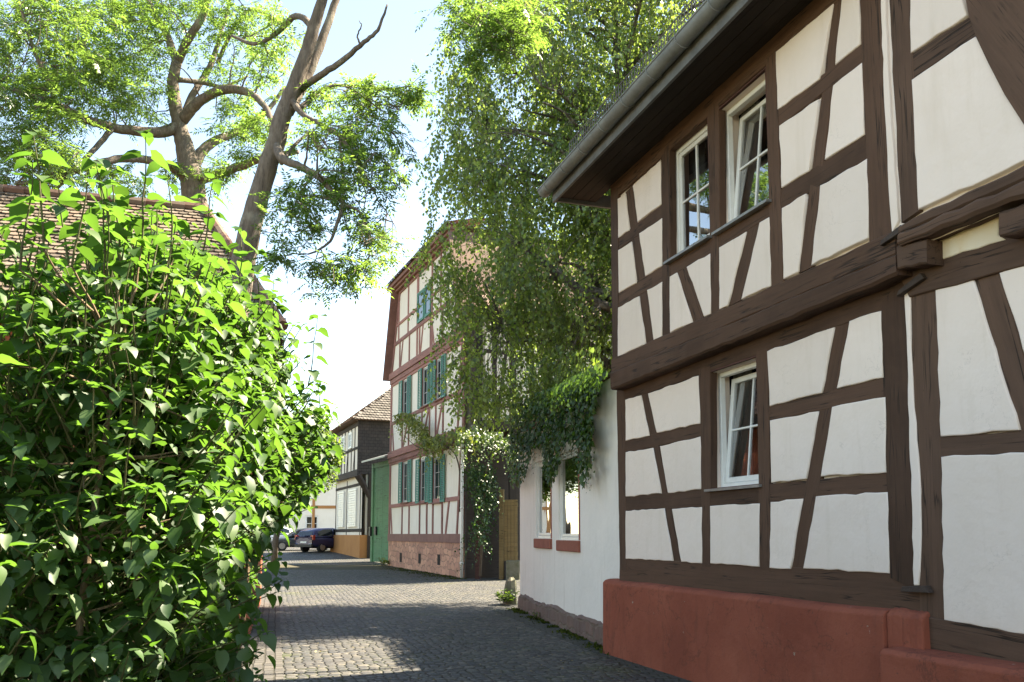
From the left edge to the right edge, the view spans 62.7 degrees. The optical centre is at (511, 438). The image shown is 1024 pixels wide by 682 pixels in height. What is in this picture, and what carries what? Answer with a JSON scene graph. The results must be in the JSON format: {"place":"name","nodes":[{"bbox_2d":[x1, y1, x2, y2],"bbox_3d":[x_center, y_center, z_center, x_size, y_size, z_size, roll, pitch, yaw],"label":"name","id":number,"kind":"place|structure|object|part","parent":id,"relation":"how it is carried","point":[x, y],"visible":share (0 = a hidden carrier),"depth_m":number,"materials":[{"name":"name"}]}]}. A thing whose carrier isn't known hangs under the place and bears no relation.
{"place":"outdoors","nodes":[
{"label":"outdoors","id":0,"kind":"place"},
{"bbox_2d":[9,551,409,679],"bbox_3d":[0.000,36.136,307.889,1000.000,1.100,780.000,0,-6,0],"label":"ground","id":1,"kind":"structure","parent":0,"point":[331,567],"depth_m":36.84,"materials":[{"name":"grey stone"}]},
{"bbox_2d":[0,184,288,633],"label":"tiled house","id":2,"kind":"structure","parent":1,"relation":"on","point":[188,213],"depth_m":15.88,"materials":[{"name":"brown tile"}]},
{"bbox_2d":[0,0,300,208],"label":"ash tree","id":3,"kind":"object","parent":1,"relation":"on","point":[96,70],"visible":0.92,"depth_m":19.20,"materials":[{"name":"green plant"}]},
{"bbox_2d":[0,128,341,681],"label":"lilac bush","id":4,"kind":"object","parent":1,"relation":"on","point":[148,500],"visible":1,"depth_m":3.05,"materials":[{"name":"green plant"}]},
{"bbox_2d":[267,430,335,528],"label":"townhouse","id":5,"kind":"structure","parent":1,"relation":"on","point":[322,515],"depth_m":78.86,"materials":[{"name":"white paint"}]},
{"bbox_2d":[305,516,317,527],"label":"window","id":6,"kind":"structure","parent":5,"relation":"in","point":[308,519],"depth_m":78.74,"materials":[{"name":"white paint"}]},
{"bbox_2d":[267,406,345,561],"bbox_3d":[-9.712,2.306,39.181,4.206,7.589,5.114,0,-6,0],"label":"lime tree","id":7,"kind":"object","parent":1,"relation":"on","point":[336,460],"visible":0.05,"depth_m":38.60,"materials":[{"name":"green plant"}]},
{"bbox_2d":[327,386,390,557],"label":"half timbered house","id":8,"kind":"structure","parent":1,"relation":"on","point":[363,433],"depth_m":45.61,"materials":[{"name":"paint"}]},
{"bbox_2d":[337,491,344,526],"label":"window","id":9,"kind":"structure","parent":8,"relation":"in","point":[340,495],"depth_m":49.37,"materials":[{"name":"white paint"}]},
{"bbox_2d":[341,436,345,451],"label":"window","id":10,"kind":"structure","parent":8,"relation":"in","point":[343,440],"depth_m":48.41,"materials":[{"name":"white paint"}]},
{"bbox_2d":[348,432,352,448],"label":"window","id":11,"kind":"structure","parent":8,"relation":"in","point":[350,435],"depth_m":46.74,"materials":[{"name":"white paint"}]},
{"bbox_2d":[347,488,357,526],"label":"window shutter","id":12,"kind":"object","parent":8,"relation":"in","point":[352,494],"depth_m":46.54,"materials":[{"name":"white paint"}]},
{"bbox_2d":[361,454,388,561],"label":"yard gate","id":13,"kind":"structure","parent":1,"relation":"on","point":[378,531],"depth_m":40.93,"materials":[{"name":"green wood"}]},
{"bbox_2d":[378,557,388,565],"bbox_3d":[-5.805,5.621,38.303,0.683,0.416,0.642,0,-6,0],"label":"weed","id":14,"kind":"object","parent":1,"relation":"on","point":[384,562],"visible":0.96,"depth_m":38.31,"materials":[{"name":"green plant"}]},
{"bbox_2d":[225,0,567,329],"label":"ash tree","id":15,"kind":"object","parent":1,"relation":"on","point":[302,79],"visible":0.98,"depth_m":9.85,"materials":[{"name":"green plant"}]},
{"bbox_2d":[367,565,608,654],"bbox_3d":[-1.766,4.357,25.012,2.663,0.216,28.674,2,-7,-17],"label":"moss","id":16,"kind":"object","parent":1,"relation":"on","point":[561,630],"visible":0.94,"depth_m":15.59,"materials":[{"name":"green plant"}]},
{"bbox_2d":[382,218,606,577],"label":"half timbered house","id":17,"kind":"structure","parent":1,"relation":"on","point":[426,524],"depth_m":34.42,"materials":[{"name":"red paint"}]},
{"bbox_2d":[400,462,408,503],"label":"window","id":18,"kind":"structure","parent":17,"relation":"in","point":[405,463],"depth_m":36.71,"materials":[{"name":"grey paint"}]},
{"bbox_2d":[402,379,406,416],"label":"window","id":19,"kind":"structure","parent":17,"relation":"in","point":[405,381],"depth_m":37.33,"materials":[{"name":"grey glass"}]},
{"bbox_2d":[417,288,424,323],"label":"window","id":20,"kind":"structure","parent":17,"relation":"in","point":[419,298],"depth_m":35.44,"materials":[{"name":"green paint"}]},
{"bbox_2d":[417,459,425,503],"bbox_3d":[-3.603,1.735,34.037,0.170,1.812,0.992,3,-7,-23],"label":"window","id":21,"kind":"structure","parent":17,"relation":"in","point":[422,461],"depth_m":34.24,"materials":[{"name":"grey glass"}]},
{"bbox_2d":[420,366,428,408],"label":"window","id":22,"kind":"structure","parent":17,"relation":"in","point":[425,370],"depth_m":34.55,"materials":[{"name":"grey paint"}]},
{"bbox_2d":[424,285,430,317],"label":"window","id":23,"kind":"structure","parent":17,"relation":"in","point":[427,305],"depth_m":34.56,"materials":[{"name":"green paint"}]},
{"bbox_2d":[388,411,479,511],"bbox_3d":[-3.279,0.622,32.154,1.219,4.493,10.746,3,-7,-23],"label":"climbing vine","id":24,"kind":"object","parent":17,"relation":"attached to","point":[434,444],"visible":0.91,"depth_m":31.64,"materials":[{"name":"green plant"}]},
{"bbox_2d":[430,456,441,503],"bbox_3d":[-2.875,1.604,32.324,0.170,1.808,1.159,3,-7,-23],"label":"window","id":25,"kind":"structure","parent":17,"relation":"in","point":[436,465],"depth_m":32.52,"materials":[{"name":"grey glass"}]},
{"bbox_2d":[433,358,442,401],"bbox_3d":[-2.830,-2.294,32.655,0.170,1.665,0.913,3,-7,-23],"label":"window","id":26,"kind":"structure","parent":17,"relation":"in","point":[438,361],"depth_m":32.84,"materials":[{"name":"grey paint"}]},
{"bbox_2d":[475,489,517,578],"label":"wooden gate","id":27,"kind":"structure","parent":1,"relation":"on","point":[508,533],"depth_m":28.59,"materials":[{"name":"brown wood"}]},
{"bbox_2d":[503,577,516,604],"bbox_3d":[-0.031,3.558,19.338,0.326,0.747,0.314,-2,-7,19],"label":"guard stone","id":28,"kind":"object","parent":1,"relation":"on","point":[510,583],"visible":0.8,"depth_m":19.23,"materials":[{"name":"grey stone"}]},
{"bbox_2d":[506,560,519,579],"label":"stone block","id":29,"kind":"structure","parent":1,"relation":"on","point":[512,568],"depth_m":28.28,"materials":[{"name":"grey stone"}]},
{"bbox_2d":[464,294,610,577],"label":"courtyard house","id":30,"kind":"structure","parent":1,"relation":"on","point":[489,570],"depth_m":29.46,"materials":[{"name":"brown paint"}]},
{"bbox_2d":[449,426,518,575],"bbox_3d":[-0.840,2.038,27.828,2.788,5.014,1.350,3,-7,-23],"label":"climbing vine","id":31,"kind":"object","parent":30,"relation":"attached to","point":[484,440],"visible":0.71,"depth_m":27.91,"materials":[{"name":"green plant"}]},
{"bbox_2d":[454,456,504,574],"bbox_3d":[-0.995,2.584,28.211,1.714,3.955,1.713,3,-7,-23],"label":"ivy","id":32,"kind":"object","parent":31,"relation":"attached to","point":[477,480],"visible":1,"depth_m":28.12,"materials":[{"name":"green plant"}]},
{"bbox_2d":[404,0,704,445],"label":"birch tree","id":33,"kind":"object","parent":1,"relation":"on","point":[589,227],"visible":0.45,"depth_m":18.19,"materials":[{"name":"green plant"}]},
{"bbox_2d":[518,372,730,645],"bbox_3d":[2.325,1.165,15.086,3.178,4.501,7.037,1,-7,-11],"label":"courtyard annex","id":34,"kind":"object","parent":1,"relation":"on","point":[569,549],"visible":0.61,"depth_m":13.91,"materials":[{"name":"white paint"}]},
{"bbox_2d":[533,460,551,548],"bbox_3d":[0.635,1.249,16.054,0.165,1.690,1.382,1,-7,-11],"label":"window","id":35,"kind":"structure","parent":34,"relation":"in","point":[544,492],"depth_m":16.24,"materials":[{"name":"white paint"}]},
{"bbox_2d":[508,345,603,417],"bbox_3d":[0.679,-1.389,19.257,1.187,2.331,12.489,1,-7,-11],"label":"climbing vine","id":36,"kind":"object","parent":34,"relation":"on","point":[592,350],"visible":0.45,"depth_m":16.00,"materials":[{"name":"green plant"}]},
{"bbox_2d":[506,365,607,492],"bbox_3d":[0.557,-0.007,15.375,0.427,2.355,8.743,1,-7,-11],"label":"ivy","id":37,"kind":"object","parent":34,"relation":"attached to","point":[579,398],"visible":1,"depth_m":13.91,"materials":[{"name":"green plant"}]},
{"bbox_2d":[556,449,580,551],"bbox_3d":[0.993,1.060,14.221,0.165,1.690,1.456,1,-7,-11],"label":"window","id":38,"kind":"structure","parent":34,"relation":"in","point":[569,483],"depth_m":14.33,"materials":[{"name":"white glass"}]},
{"bbox_2d":[537,0,933,681],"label":"half timbered house","id":39,"kind":"structure","parent":1,"relation":"on","point":[737,158],"depth_m":8.18,"materials":[{"name":"beige paint"}]},
{"bbox_2d":[663,116,711,264],"bbox_3d":[2.135,-2.821,9.671,0.394,1.427,0.975,2,-7,-18],"label":"window","id":40,"kind":"structure","parent":39,"relation":"in","point":[692,159],"depth_m":9.76,"materials":[{"name":"white paint"}]},
{"bbox_2d":[704,355,761,491],"bbox_3d":[2.458,-0.124,8.873,0.407,1.334,1.015,2,-7,-18],"label":"window","id":41,"kind":"structure","parent":39,"relation":"in","point":[739,459],"depth_m":9.07,"materials":[{"name":"white paint"}]},
{"bbox_2d":[711,67,771,235],"bbox_3d":[2.475,-2.911,8.664,0.404,1.399,0.975,2,-7,-18],"label":"window","id":42,"kind":"structure","parent":39,"relation":"in","point":[750,193],"depth_m":8.83,"materials":[{"name":"white paint"}]},
{"bbox_2d":[880,0,1023,681],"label":"half timbered house","id":43,"kind":"structure","parent":1,"relation":"on","point":[957,75],"depth_m":5.92,"materials":[{"name":"beige paint"}]},
{"bbox_2d":[0,0,697,429],"label":"sky","id":44,"kind":"structure","parent":0,"point":[354,349],"materials":[{"name":"white"}]},
{"bbox_2d":[242,547,663,681],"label":"road","id":45,"kind":"structure","parent":0,"point":[384,622],"depth_m":13.45,"materials":[{"name":"grey stone"}]},
{"bbox_2d":[238,549,282,681],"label":"drain channel","id":46,"kind":"object","parent":45,"relation":"on","point":[270,615],"visible":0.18,"depth_m":12.20,"materials":[{"name":"grey stone"}]},
{"bbox_2d":[270,527,292,537],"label":"parked car","id":47,"kind":"object","parent":45,"relation":"on","point":[286,530],"visible":0.02,"depth_m":59.24,"materials":[{"name":"silver metal"}]},
{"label":"side window","id":48,"kind":"part","parent":47,"relation":"part of","materials":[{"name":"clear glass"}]},
{"bbox_2d":[270,528,327,550],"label":"parked car","id":49,"kind":"object","parent":45,"relation":"on","point":[283,544],"visible":0.28,"depth_m":52.64,"materials":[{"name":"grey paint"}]},
{"bbox_2d":[294,528,334,551],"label":"parked car","id":50,"kind":"object","parent":45,"relation":"on","point":[319,539],"visible":0.62,"depth_m":50.13,"materials":[{"name":"blue paint"}]},
{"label":"rear window","id":51,"kind":"part","parent":50,"relation":"part of","materials":[{"name":"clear glass"}]},
{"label":"side window","id":52,"kind":"part","parent":50,"relation":"part of","materials":[{"name":"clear glass"}]},
{"bbox_2d":[279,572,635,681],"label":"fallen leaves","id":53,"kind":"object","parent":45,"relation":"on","point":[474,642],"visible":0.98,"depth_m":11.53,"materials":[{"name":"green plant"}]},
{"bbox_2d":[494,589,519,605],"bbox_3d":[-0.110,3.598,19.060,0.653,0.370,0.487,0,-6,0],"label":"weed","id":54,"kind":"object","parent":45,"relation":"on","point":[500,596],"visible":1,"depth_m":19.01,"materials":[{"name":"green plant"}]},
{"bbox_2d":[490,609,691,681],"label":"footpath","id":55,"kind":"structure","parent":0,"point":[661,676],"depth_m":12.31,"materials":[{"name":"grey stone"}]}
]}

